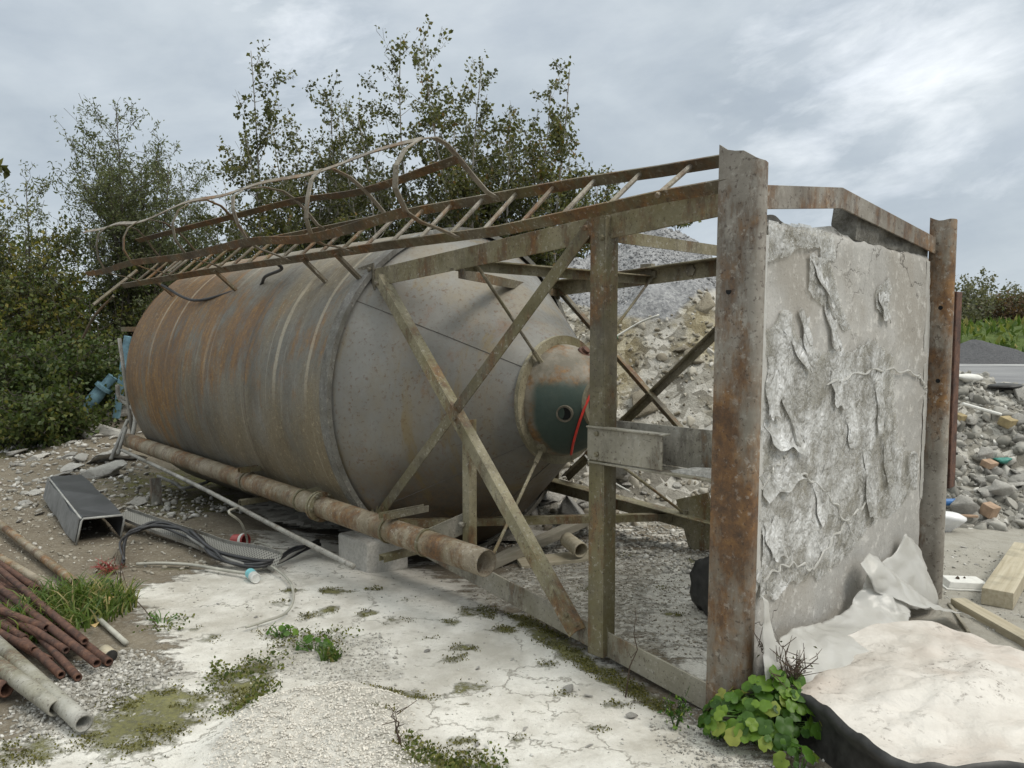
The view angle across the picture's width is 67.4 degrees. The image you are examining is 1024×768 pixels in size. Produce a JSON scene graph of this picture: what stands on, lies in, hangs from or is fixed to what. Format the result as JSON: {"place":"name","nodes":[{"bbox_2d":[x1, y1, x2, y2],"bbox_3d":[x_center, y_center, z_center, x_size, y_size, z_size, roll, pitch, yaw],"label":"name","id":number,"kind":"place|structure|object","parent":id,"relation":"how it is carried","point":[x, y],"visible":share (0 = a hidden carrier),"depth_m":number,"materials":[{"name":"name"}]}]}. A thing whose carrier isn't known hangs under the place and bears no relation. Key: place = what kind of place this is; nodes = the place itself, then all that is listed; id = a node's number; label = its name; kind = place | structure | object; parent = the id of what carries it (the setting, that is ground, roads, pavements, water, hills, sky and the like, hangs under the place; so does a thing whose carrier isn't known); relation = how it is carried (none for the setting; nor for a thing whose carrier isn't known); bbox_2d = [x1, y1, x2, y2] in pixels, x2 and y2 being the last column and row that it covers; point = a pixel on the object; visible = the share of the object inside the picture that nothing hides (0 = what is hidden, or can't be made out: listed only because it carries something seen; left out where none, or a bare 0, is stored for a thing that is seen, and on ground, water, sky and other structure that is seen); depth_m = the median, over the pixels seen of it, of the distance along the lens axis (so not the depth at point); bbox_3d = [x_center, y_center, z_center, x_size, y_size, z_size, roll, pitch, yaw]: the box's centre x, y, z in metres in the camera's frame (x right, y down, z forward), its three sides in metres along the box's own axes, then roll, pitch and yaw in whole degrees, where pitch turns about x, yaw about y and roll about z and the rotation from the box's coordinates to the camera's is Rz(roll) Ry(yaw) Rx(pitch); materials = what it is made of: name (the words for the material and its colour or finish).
{"place":"outdoors","nodes":[
{"label":"outdoors","id":0,"kind":"place"},
{"bbox_2d":[267,633,406,685],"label":"patch gravel","id":1,"kind":"structure","parent":0,"point":[353,644],"depth_m":3.75,"materials":[{"name":"gravel"}]},
{"bbox_2d":[0,337,1023,767],"bbox_3d":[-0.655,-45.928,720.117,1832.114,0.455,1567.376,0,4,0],"label":"ground","id":2,"kind":"structure","parent":0,"point":[486,715],"depth_m":3.95,"materials":[{"name":"concrete"}]},
{"bbox_2d":[0,360,45,445],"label":"bush","id":3,"kind":"object","parent":2,"relation":"on","point":[2,370],"visible":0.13,"depth_m":10.37,"materials":[{"name":"green plant"}]},
{"bbox_2d":[0,656,57,716],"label":"grey pipe","id":4,"kind":"object","parent":2,"relation":"on","point":[34,692],"visible":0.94,"depth_m":3.27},
{"bbox_2d":[0,553,61,596],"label":"pole","id":5,"kind":"object","parent":2,"relation":"on","point":[26,572],"visible":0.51,"depth_m":4.91,"materials":[{"name":"metal"}]},
{"bbox_2d":[0,199,73,347],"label":"bush","id":6,"kind":"object","parent":2,"relation":"on","point":[15,294],"visible":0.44,"depth_m":11.58,"materials":[{"name":"green plant"}]},
{"bbox_2d":[0,520,79,586],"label":"pole","id":7,"kind":"object","parent":2,"relation":"on","point":[51,564],"visible":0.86,"depth_m":5.36,"materials":[{"name":"metal"}]},
{"bbox_2d":[0,160,88,354],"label":"willow tree","id":8,"kind":"object","parent":2,"relation":"on","point":[38,261],"visible":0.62,"depth_m":11.99,"materials":[{"name":"green plant"}]},
{"bbox_2d":[0,636,92,732],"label":"grey pipe","id":9,"kind":"object","parent":2,"relation":"on","point":[71,712],"visible":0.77,"depth_m":3.21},
{"bbox_2d":[0,595,99,646],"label":"grass clump","id":10,"kind":"object","parent":2,"relation":"on","point":[32,638],"visible":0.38,"depth_m":4.19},
{"bbox_2d":[10,208,100,352],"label":"background tree","id":11,"kind":"object","parent":2,"relation":"on","point":[66,262],"visible":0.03,"depth_m":19.18,"materials":[{"name":"green plant"}]},
{"bbox_2d":[0,575,112,666],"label":"rusty pipe","id":12,"kind":"object","parent":2,"relation":"on","point":[106,660],"visible":0.31,"depth_m":3.80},
{"bbox_2d":[0,560,40,590],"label":"rusty pipe","id":13,"kind":"object","parent":12,"relation":"on","point":[23,579],"visible":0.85,"depth_m":4.75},
{"bbox_2d":[0,565,88,644],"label":"rusty pipe","id":14,"kind":"object","parent":12,"relation":"on","point":[69,628],"visible":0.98,"depth_m":4.18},
{"bbox_2d":[0,316,117,444],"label":"bush","id":15,"kind":"object","parent":2,"relation":"on","point":[6,344],"visible":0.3,"depth_m":10.60,"materials":[{"name":"green plant"}]},
{"bbox_2d":[0,211,120,351],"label":"bush","id":16,"kind":"object","parent":2,"relation":"on","point":[31,321],"visible":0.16,"depth_m":12.03,"materials":[{"name":"green plant"}]},
{"bbox_2d":[0,377,124,452],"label":"bush","id":17,"kind":"object","parent":2,"relation":"on","point":[35,420],"visible":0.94,"depth_m":9.89,"materials":[{"name":"green plant"}]},
{"bbox_2d":[0,329,126,444],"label":"bush","id":18,"kind":"object","parent":2,"relation":"on","point":[93,371],"visible":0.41,"depth_m":10.61,"materials":[{"name":"green plant"}]},
{"bbox_2d":[0,567,149,629],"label":"grass clump","id":19,"kind":"object","parent":2,"relation":"on","point":[91,594],"visible":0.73,"depth_m":4.43,"materials":[{"name":"plant"}]},
{"bbox_2d":[2,250,157,420],"bbox_3d":[-6.618,-0.624,12.411,2.952,3.110,2.996,0,4,0],"label":"bush","id":20,"kind":"object","parent":2,"relation":"on","point":[79,324],"visible":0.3,"depth_m":11.88,"materials":[{"name":"green plant"}]},
{"bbox_2d":[43,475,124,544],"bbox_3d":[-3.749,1.050,6.666,0.357,0.247,1.892,-3,5,-37],"label":"plastic chute","id":21,"kind":"object","parent":2,"relation":"on","point":[73,502],"visible":1,"depth_m":6.40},
{"bbox_2d":[0,649,186,742],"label":"gravel","id":22,"kind":"structure","parent":2,"relation":"on","point":[98,682],"depth_m":3.49,"materials":[{"name":"gravel"}]},
{"bbox_2d":[0,616,65,678],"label":"rusty pipe","id":23,"kind":"object","parent":22,"relation":"on","point":[52,667],"visible":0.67,"depth_m":3.67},
{"bbox_2d":[2,629,53,660],"bbox_3d":[-2.788,1.295,4.097,1.362,0.068,0.039,3,5,35],"label":"rusty pipe","id":24,"kind":"object","parent":23,"relation":"on","point":[47,655],"visible":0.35,"depth_m":3.78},
{"bbox_2d":[0,629,37,652],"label":"rusty pipe","id":25,"kind":"object","parent":24,"relation":"on","point":[17,642],"visible":0.94,"depth_m":3.84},
{"bbox_2d":[0,595,82,681],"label":"rusty pipe","id":26,"kind":"object","parent":22,"relation":"on","point":[67,666],"visible":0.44,"depth_m":3.69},
{"bbox_2d":[0,603,69,653],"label":"rusty pipe","id":27,"kind":"object","parent":26,"relation":"on","point":[61,647],"visible":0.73,"depth_m":3.87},
{"bbox_2d":[0,583,101,667],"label":"rusty pipe","id":28,"kind":"object","parent":26,"relation":"on","point":[82,652],"visible":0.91,"depth_m":3.91,"materials":[{"name":"metal"}]},
{"bbox_2d":[0,606,48,631],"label":"rusty pipe","id":29,"kind":"object","parent":28,"relation":"on","point":[8,613],"visible":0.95,"depth_m":4.07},
{"bbox_2d":[69,336,131,418],"bbox_3d":[-5.838,-0.088,10.655,1.069,1.163,0.287,0,4,-7],"label":"blue machine part","id":30,"kind":"object","parent":2,"relation":"on","point":[100,391],"visible":0.52,"depth_m":10.68,"materials":[{"name":"paint"}]},
{"bbox_2d":[78,460,127,478],"bbox_3d":[-4.562,0.966,8.528,0.532,0.224,0.218,-2,-5,-22],"label":"concrete lump","id":31,"kind":"object","parent":2,"relation":"on","point":[106,469],"visible":0.81,"depth_m":8.47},
{"bbox_2d":[0,436,242,526],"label":"thicket litter","id":32,"kind":"object","parent":2,"relation":"on","point":[18,479],"visible":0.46,"depth_m":8.09,"materials":[{"name":"stone"}]},
{"bbox_2d":[41,95,218,343],"bbox_3d":[-6.451,-1.859,12.942,3.727,5.419,2.838,3,5,37],"label":"willow tree","id":33,"kind":"object","parent":2,"relation":"on","point":[110,210],"visible":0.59,"depth_m":12.26,"materials":[{"name":"green plant"}]},
{"bbox_2d":[0,484,278,587],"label":"yard litter","id":34,"kind":"object","parent":2,"relation":"on","point":[203,562],"visible":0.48,"depth_m":5.90,"materials":[{"name":"gravel"}]},
{"bbox_2d":[149,477,162,504],"bbox_3d":[-3.366,1.017,7.261,0.090,0.266,0.078,-4,5,-44],"label":"channel stub","id":35,"kind":"object","parent":2,"relation":"on","point":[155,490],"visible":0.98,"depth_m":7.24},
{"bbox_2d":[136,562,245,574],"bbox_3d":[-2.153,1.240,5.206,0.863,0.021,0.097,1,4,14],"label":"pale hose","id":36,"kind":"object","parent":2,"relation":"on","point":[192,565],"visible":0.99,"depth_m":5.24,"materials":[{"name":"plastic"}]},
{"bbox_2d":[121,507,281,570],"bbox_3d":[-2.428,1.148,5.784,2.085,0.144,0.132,3,5,36],"label":"cable tray","id":37,"kind":"object","parent":2,"relation":"on","point":[135,517],"visible":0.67,"depth_m":5.62,"materials":[{"name":"metal"}]},
{"bbox_2d":[121,524,319,565],"bbox_3d":[-2.198,1.163,5.484,1.491,0.142,0.607,1,4,9],"label":"black cable","id":38,"kind":"object","parent":37,"relation":"in","point":[209,553],"visible":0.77,"depth_m":5.54,"materials":[{"name":"rubber"}]},
{"bbox_2d":[187,533,309,567],"bbox_3d":[-1.955,1.168,5.394,0.964,0.096,0.479,1,4,8],"label":"black cable","id":39,"kind":"object","parent":37,"relation":"in","point":[221,557],"visible":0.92,"depth_m":5.19,"materials":[{"name":"rubber"}]},
{"bbox_2d":[189,529,320,561],"bbox_3d":[-1.892,1.145,5.433,0.989,0.121,0.516,0,4,0],"label":"black cable","id":40,"kind":"object","parent":37,"relation":"in","point":[200,539],"visible":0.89,"depth_m":5.29,"materials":[{"name":"rubber"}]},
{"bbox_2d":[151,159,260,284],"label":"willow tree","id":41,"kind":"object","parent":2,"relation":"on","point":[197,232],"visible":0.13,"depth_m":13.92,"materials":[{"name":"green plant"}]},
{"bbox_2d":[193,146,319,265],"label":"birch tree","id":42,"kind":"object","parent":2,"relation":"on","point":[239,202],"visible":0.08,"depth_m":13.99,"materials":[{"name":"green plant"}]},
{"bbox_2d":[245,565,294,628],"bbox_3d":[-1.522,1.265,4.806,0.292,0.035,1.286,-1,4,-20],"label":"pale wire","id":43,"kind":"object","parent":2,"relation":"on","point":[286,611],"visible":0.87,"depth_m":4.42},
{"bbox_2d":[190,39,368,263],"bbox_3d":[-3.643,-2.297,13.321,2.417,6.245,3.477,2,4,22],"label":"birch tree","id":44,"kind":"object","parent":2,"relation":"on","point":[240,168],"visible":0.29,"depth_m":12.31,"materials":[{"name":"green plant"}]},
{"bbox_2d":[244,108,366,247],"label":"birch tree","id":45,"kind":"object","parent":2,"relation":"on","point":[292,149],"visible":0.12,"depth_m":14.15,"materials":[{"name":"green plant"}]},
{"bbox_2d":[295,634,333,651],"bbox_3d":[-1.006,1.311,3.912,0.190,0.087,0.129,-1,4,-13],"label":"weed","id":46,"kind":"object","parent":2,"relation":"on","point":[307,639],"visible":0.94,"depth_m":3.89,"materials":[{"name":"green plant"}]},
{"bbox_2d":[203,680,438,767],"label":"lump aggregate","id":47,"kind":"object","parent":2,"relation":"on","point":[290,736],"visible":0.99,"depth_m":2.93,"materials":[{"name":"gravel"}]},
{"bbox_2d":[133,612,508,767],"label":"ground cover","id":48,"kind":"object","parent":2,"relation":"on","point":[434,753],"visible":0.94,"depth_m":3.45,"materials":[{"name":"plant"}]},
{"bbox_2d":[272,69,383,247],"bbox_3d":[-3.274,-2.306,14.079,2.676,6.157,2.472,3,5,41],"label":"birch tree","id":49,"kind":"object","parent":2,"relation":"on","point":[326,176],"visible":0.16,"depth_m":13.18,"materials":[{"name":"green plant"}]},
{"bbox_2d":[316,639,343,661],"bbox_3d":[-0.907,1.319,3.807,0.150,0.085,0.184,0,4,0],"label":"grass tuft","id":50,"kind":"object","parent":2,"relation":"on","point":[331,652],"visible":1,"depth_m":3.79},
{"bbox_2d":[0,552,690,767],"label":"moss","id":51,"kind":"object","parent":2,"relation":"on","point":[379,686],"visible":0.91,"depth_m":3.42,"materials":[{"name":"plant"}]},
{"bbox_2d":[338,530,407,572],"bbox_3d":[-0.988,1.184,5.455,0.340,0.240,0.400,-3,5,-41],"label":"concrete footing","id":52,"kind":"object","parent":2,"relation":"on","point":[361,551],"visible":0.52,"depth_m":5.30,"materials":[{"name":"concrete"}]},
{"bbox_2d":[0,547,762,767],"bbox_3d":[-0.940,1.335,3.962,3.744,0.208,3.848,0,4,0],"label":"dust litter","id":53,"kind":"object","parent":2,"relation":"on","point":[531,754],"visible":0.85,"depth_m":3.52,"materials":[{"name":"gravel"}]},
{"bbox_2d":[316,25,477,242],"bbox_3d":[-1.849,-2.618,13.348,3.031,6.881,3.027,0,4,0],"label":"birch tree","id":54,"kind":"object","parent":2,"relation":"on","point":[403,222],"visible":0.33,"depth_m":12.86,"materials":[{"name":"green plant"}]},
{"bbox_2d":[312,92,481,241],"bbox_3d":[-2.380,-2.272,13.775,2.306,6.135,3.185,-3,5,-41],"label":"birch tree","id":55,"kind":"object","parent":2,"relation":"on","point":[430,182],"visible":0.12,"depth_m":13.29,"materials":[{"name":"green plant"}]},
{"bbox_2d":[396,102,512,227],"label":"birch tree","id":56,"kind":"object","parent":2,"relation":"on","point":[464,156],"visible":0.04,"depth_m":14.26,"materials":[{"name":"green plant"}]},
{"bbox_2d":[395,49,515,232],"bbox_3d":[-1.003,-2.284,13.629,1.947,6.182,3.206,-3,5,-36],"label":"alder tree","id":57,"kind":"object","parent":2,"relation":"on","point":[480,158],"visible":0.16,"depth_m":12.50,"materials":[{"name":"green plant"}]},
{"bbox_2d":[391,13,589,264],"bbox_3d":[-0.398,-2.538,13.259,3.487,6.732,2.492,-1,4,-21],"label":"alder tree","id":58,"kind":"object","parent":2,"relation":"on","point":[450,187],"visible":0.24,"depth_m":12.64,"materials":[{"name":"green plant"}]},
{"bbox_2d":[81,136,961,720],"bbox_3d":[-1.046,-0.127,6.652,3.095,2.771,8.120,-4,5,-44],"label":"silo","id":59,"kind":"object","parent":2,"relation":"on","point":[427,390],"visible":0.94,"depth_m":4.98,"materials":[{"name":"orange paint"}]},
{"bbox_2d":[161,265,282,301],"bbox_3d":[-2.471,-0.846,6.614,2.214,0.246,0.230,4,5,44],"label":"hanging cable","id":60,"kind":"object","parent":59,"relation":"hanging from","point":[215,296],"visible":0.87,"depth_m":6.83,"materials":[{"name":"black rubber"}]},
{"bbox_2d":[473,79,574,264],"bbox_3d":[-0.025,-2.259,13.497,1.849,6.137,2.120,-2,4,-31],"label":"alder tree","id":61,"kind":"object","parent":2,"relation":"on","point":[514,202],"visible":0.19,"depth_m":12.98,"materials":[{"name":"green plant"}]},
{"bbox_2d":[480,108,584,260],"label":"alder tree","id":62,"kind":"object","parent":2,"relation":"on","point":[524,131],"visible":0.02,"depth_m":13.56,"materials":[{"name":"green plant"}]},
{"bbox_2d":[494,513,588,569],"bbox_3d":[0.217,1.175,5.753,1.173,0.216,0.100,-4,5,-43],"label":"timber plank","id":63,"kind":"object","parent":2,"relation":"on","point":[515,552],"visible":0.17,"depth_m":5.72,"materials":[{"name":"wood"}]},
{"bbox_2d":[516,551,587,567],"bbox_3d":[0.333,1.257,5.514,0.581,0.061,0.200,-1,4,-10],"label":"timber plank","id":64,"kind":"object","parent":2,"relation":"on","point":[561,558],"visible":0.56,"depth_m":5.46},
{"bbox_2d":[560,532,587,557],"bbox_3d":[0.444,1.155,5.517,0.108,0.139,0.220,-2,4,-26],"label":"pipe scrap","id":65,"kind":"object","parent":64,"relation":"on","point":[574,545],"visible":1,"depth_m":5.49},
{"bbox_2d":[533,55,617,265],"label":"alder tree","id":66,"kind":"object","parent":2,"relation":"on","point":[557,136],"visible":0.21,"depth_m":12.08,"materials":[{"name":"green plant"}]},
{"bbox_2d":[468,550,707,658],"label":"gravel","id":67,"kind":"structure","parent":2,"relation":"on","point":[636,616],"depth_m":4.70,"materials":[{"name":"gravel"}]},
{"bbox_2d":[484,522,708,578],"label":"back litter","id":68,"kind":"object","parent":2,"relation":"on","point":[679,562],"visible":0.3,"depth_m":5.78,"materials":[{"name":"gravel"}]},
{"bbox_2d":[242,228,1023,540],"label":"rubble mound","id":69,"kind":"object","parent":2,"relation":"on","point":[665,300],"visible":0.12,"depth_m":7.84,"materials":[{"name":"stone"}]},
{"bbox_2d":[557,495,584,514],"bbox_3d":[0.507,1.067,6.484,0.306,0.242,0.443,1,4,9],"label":"mound chunk","id":70,"kind":"object","parent":69,"relation":"on","point":[569,505],"visible":0.42,"depth_m":6.39,"materials":[{"name":"stone"}]},
{"bbox_2d":[501,289,713,531],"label":"mound lumps","id":71,"kind":"object","parent":69,"relation":"on","point":[691,371],"visible":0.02,"depth_m":7.68,"materials":[{"name":"grey stone"}]},
{"bbox_2d":[530,288,714,529],"bbox_3d":[0.604,-0.155,9.120,4.456,2.422,5.815,0,4,0],"label":"mound rubble","id":72,"kind":"object","parent":69,"relation":"on","point":[661,376],"visible":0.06,"depth_m":7.84,"materials":[{"name":"grey stone"}]},
{"bbox_2d":[631,390,658,417],"bbox_3d":[1.329,0.197,7.675,0.279,0.261,0.353,0,4,0],"label":"mound chunk","id":73,"kind":"object","parent":69,"relation":"on","point":[637,396],"visible":0.48,"depth_m":7.57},
{"bbox_2d":[949,494,979,514],"bbox_3d":[3.828,1.061,6.499,0.215,0.251,0.139,3,5,42],"label":"rubble chunk","id":74,"kind":"object","parent":69,"relation":"on","point":[961,504],"visible":0.69,"depth_m":6.46,"materials":[{"name":"stone"}]},
{"bbox_2d":[946,370,1023,531],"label":"rubble","id":75,"kind":"object","parent":69,"relation":"on","point":[986,444],"visible":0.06,"depth_m":7.17,"materials":[{"name":"stone"}]},
{"bbox_2d":[988,479,1015,496],"bbox_3d":[4.233,0.923,6.643,0.245,0.213,0.177,-10,9,-38],"label":"rubble chunk","id":76,"kind":"object","parent":69,"relation":"on","point":[999,488],"visible":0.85,"depth_m":6.59,"materials":[{"name":"stone"}]},
{"bbox_2d":[657,686,691,730],"bbox_3d":[0.674,1.350,3.188,0.153,0.184,0.117,0,4,0],"label":"fern sprig","id":77,"kind":"object","parent":2,"relation":"on","point":[679,712],"visible":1,"depth_m":3.18,"materials":[{"name":"green plant"}]},
{"bbox_2d":[689,556,708,615],"bbox_3d":[1.145,1.161,4.391,0.228,0.370,0.283,0,4,0],"label":"black bag","id":78,"kind":"object","parent":2,"relation":"on","point":[699,578],"visible":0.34,"depth_m":4.39,"materials":[{"name":"plastic"}]},
{"bbox_2d":[649,703,826,767],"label":"foot litter","id":79,"kind":"object","parent":2,"relation":"on","point":[740,761],"visible":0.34,"depth_m":3.00,"materials":[{"name":"gravel"}]},
{"bbox_2d":[698,665,822,751],"bbox_3d":[1.028,1.265,3.056,0.561,0.302,0.395,0,4,0],"label":"leafy weed","id":80,"kind":"object","parent":2,"relation":"on","point":[766,718],"visible":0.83,"depth_m":2.97,"materials":[{"name":"green plant"}]},
{"bbox_2d":[773,742,819,767],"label":"leafy weed","id":81,"kind":"object","parent":2,"relation":"on","point":[781,761],"visible":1,"depth_m":2.83,"materials":[{"name":"green plant"}]},
{"bbox_2d":[753,215,928,695],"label":"concrete slab","id":82,"kind":"structure","parent":2,"relation":"on","point":[861,272],"depth_m":3.76,"materials":[{"name":"concrete"}]},
{"bbox_2d":[756,235,769,591],"bbox_3d":[1.033,0.136,3.167,0.062,1.488,0.005,-4,5,-43],"label":"plastic film","id":83,"kind":"object","parent":82,"relation":"attached to","point":[763,400],"visible":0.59,"depth_m":3.17,"materials":[{"name":"plastic"}]},
{"bbox_2d":[768,220,835,263],"bbox_3d":[1.279,-0.607,3.359,0.666,0.181,0.006,-4,5,-44],"label":"plastic film","id":84,"kind":"object","parent":82,"relation":"attached to","point":[771,226],"visible":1,"depth_m":3.28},
{"bbox_2d":[756,259,926,600],"bbox_3d":[1.740,0.163,3.843,2.016,1.490,0.044,-4,5,-44],"label":"plastic film","id":85,"kind":"object","parent":82,"relation":"attached to","point":[789,434],"visible":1,"depth_m":3.52,"materials":[{"name":"plastic"}]},
{"bbox_2d":[831,209,927,256],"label":"broken block","id":86,"kind":"structure","parent":82,"relation":"on","point":[851,226],"depth_m":3.87,"materials":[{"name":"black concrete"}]},
{"bbox_2d":[920,261,929,497],"bbox_3d":[2.440,-0.014,4.533,0.090,1.408,0.007,-4,5,-44],"label":"plastic film","id":87,"kind":"object","parent":82,"relation":"attached to","point":[927,335],"visible":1,"depth_m":4.54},
{"bbox_2d":[790,620,1023,767],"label":"pad","id":88,"kind":"object","parent":2,"relation":"on","point":[916,694],"visible":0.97,"depth_m":2.87,"materials":[{"name":"beige concrete"}]},
{"bbox_2d":[762,596,790,692],"bbox_3d":[1.058,1.069,3.126,0.179,0.441,0.148,-2,4,-26],"label":"plastic sheet","id":89,"kind":"object","parent":88,"relation":"on","point":[771,643],"visible":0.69,"depth_m":3.08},
{"bbox_2d":[753,627,821,689],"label":"dry twigs","id":90,"kind":"object","parent":88,"relation":"on","point":[796,670],"visible":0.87,"depth_m":3.07,"materials":[{"name":"plant"}]},
{"bbox_2d":[779,575,910,681],"bbox_3d":[1.555,1.079,3.477,0.308,0.221,1.167,4,5,44],"label":"plastic sheet","id":91,"kind":"object","parent":88,"relation":"on","point":[835,642],"visible":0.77,"depth_m":3.40,"materials":[{"name":"plastic"}]},
{"bbox_2d":[882,534,938,609],"bbox_3d":[2.256,1.062,4.291,0.619,0.454,0.125,-3,5,-42],"label":"plastic sheet","id":92,"kind":"object","parent":2,"relation":"on","point":[905,562],"visible":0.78,"depth_m":4.28,"materials":[{"name":"plastic"}]},
{"bbox_2d":[860,553,975,619],"bbox_3d":[2.128,1.067,3.999,0.853,0.432,0.205,-2,4,-26],"label":"plastic sheet","id":93,"kind":"object","parent":2,"relation":"on","point":[886,580],"visible":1,"depth_m":3.86,"materials":[{"name":"plastic"}]},
{"bbox_2d":[945,511,966,531],"bbox_3d":[3.500,1.130,6.236,0.349,0.187,0.151,1,4,16],"label":"white bag","id":94,"kind":"object","parent":2,"relation":"on","point":[954,520],"visible":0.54,"depth_m":6.17,"materials":[{"name":"plastic"}]},
{"bbox_2d":[943,575,984,591],"bbox_3d":[2.862,1.248,4.856,0.283,0.070,0.190,1,4,9],"label":"foam tray","id":95,"kind":"object","parent":2,"relation":"on","point":[965,583],"visible":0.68,"depth_m":4.79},
{"bbox_2d":[955,270,995,315],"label":"distant tree","id":96,"kind":"object","parent":2,"relation":"on","point":[970,287],"visible":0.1,"depth_m":69.33,"materials":[{"name":"green plant"}]},
{"bbox_2d":[951,598,1023,646],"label":"timber plank","id":97,"kind":"object","parent":2,"relation":"on","point":[1005,628],"visible":0.93,"depth_m":4.17,"materials":[{"name":"wood"}]},
{"bbox_2d":[960,339,1023,363],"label":"gravel heap","id":98,"kind":"object","parent":2,"relation":"on","point":[973,351],"visible":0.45,"depth_m":41.36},
{"bbox_2d":[981,542,1023,609],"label":"timber beam","id":99,"kind":"structure","parent":2,"relation":"on","point":[1003,586],"depth_m":4.66,"materials":[{"name":"wood"}]},
{"bbox_2d":[0,0,1023,332],"label":"sky","id":100,"kind":"structure","parent":0,"point":[914,109],"materials":[{"name":"grey"}]},
{"bbox_2d":[560,228,715,307],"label":"gravel","id":101,"kind":"structure","parent":0,"point":[634,263],"depth_m":10.06,"materials":[{"name":"gravel"}]},
{"bbox_2d":[960,315,1023,351],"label":"grassy bank","id":102,"kind":"structure","parent":0,"point":[993,337],"depth_m":55.08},
{"bbox_2d":[961,291,1013,325],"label":"distant tree","id":103,"kind":"object","parent":102,"relation":"on","point":[966,309],"visible":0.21,"depth_m":66.05,"materials":[{"name":"green plant"}]},
{"bbox_2d":[956,273,1023,322],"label":"distant tree","id":104,"kind":"object","parent":102,"relation":"on","point":[996,300],"visible":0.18,"depth_m":68.62,"materials":[{"name":"green plant"}]},
{"bbox_2d":[977,288,1023,320],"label":"distant tree","id":105,"kind":"object","parent":102,"relation":"on","point":[1012,311],"visible":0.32,"depth_m":67.28,"materials":[{"name":"green plant"}]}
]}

